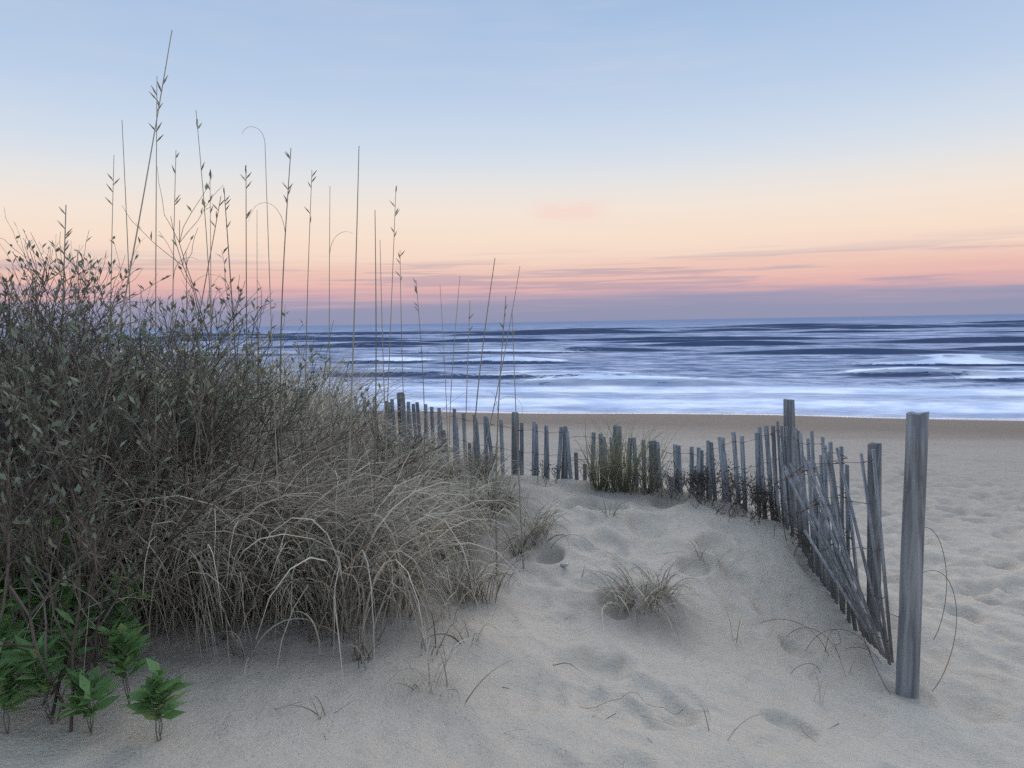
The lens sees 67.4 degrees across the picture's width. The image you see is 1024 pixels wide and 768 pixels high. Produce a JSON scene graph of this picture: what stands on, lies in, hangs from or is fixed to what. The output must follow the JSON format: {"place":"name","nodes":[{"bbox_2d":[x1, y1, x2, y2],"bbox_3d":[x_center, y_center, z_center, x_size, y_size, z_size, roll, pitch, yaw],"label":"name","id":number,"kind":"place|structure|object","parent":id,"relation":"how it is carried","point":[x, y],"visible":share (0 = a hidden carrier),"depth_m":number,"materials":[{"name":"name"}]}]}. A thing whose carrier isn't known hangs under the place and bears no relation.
{"place":"outdoors","nodes":[
{"label":"outdoors","id":0,"kind":"place"},
{"bbox_2d":[0,359,1023,767],"bbox_3d":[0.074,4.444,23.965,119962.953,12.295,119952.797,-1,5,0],"label":"sand","id":1,"kind":"structure","parent":0,"point":[968,713],"depth_m":3.99,"materials":[{"name":"beige sand"}]},
{"bbox_2d":[0,405,195,740],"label":"green herbs","id":2,"kind":"object","parent":1,"relation":"on","point":[156,691],"visible":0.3,"depth_m":2.55,"materials":[{"name":"green plant"}]},
{"bbox_2d":[55,30,523,630],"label":"sea oats","id":3,"kind":"object","parent":1,"relation":"on","point":[155,128],"visible":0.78,"depth_m":3.71,"materials":[{"name":"brown plant"}]},
{"bbox_2d":[0,281,712,726],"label":"dune grass","id":4,"kind":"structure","parent":1,"relation":"on","point":[382,555],"depth_m":3.79,"materials":[{"name":"plant"}]},
{"bbox_2d":[0,168,813,732],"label":"dune shrubs","id":5,"kind":"object","parent":1,"relation":"on","point":[46,432],"visible":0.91,"depth_m":2.95,"materials":[{"name":"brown plant"}]},
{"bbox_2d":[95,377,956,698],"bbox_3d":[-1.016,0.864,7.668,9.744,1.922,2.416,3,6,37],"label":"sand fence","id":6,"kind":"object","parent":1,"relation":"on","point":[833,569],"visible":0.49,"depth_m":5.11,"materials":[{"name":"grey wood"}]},
{"bbox_2d":[264,529,880,763],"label":"sand litter","id":7,"kind":"object","parent":1,"relation":"on","point":[819,688],"visible":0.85,"depth_m":3.33,"materials":[{"name":"brown plant"}]},
{"bbox_2d":[0,0,1023,330],"label":"sky","id":8,"kind":"structure","parent":0,"point":[633,159],"materials":[{"name":"blue"}]},
{"bbox_2d":[1,314,1023,418],"bbox_3d":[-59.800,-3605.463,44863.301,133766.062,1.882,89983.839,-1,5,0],"label":"sea water","id":9,"kind":"structure","parent":0,"point":[953,366],"depth_m":77.49,"materials":[{"name":"blue liquid"}]}
]}

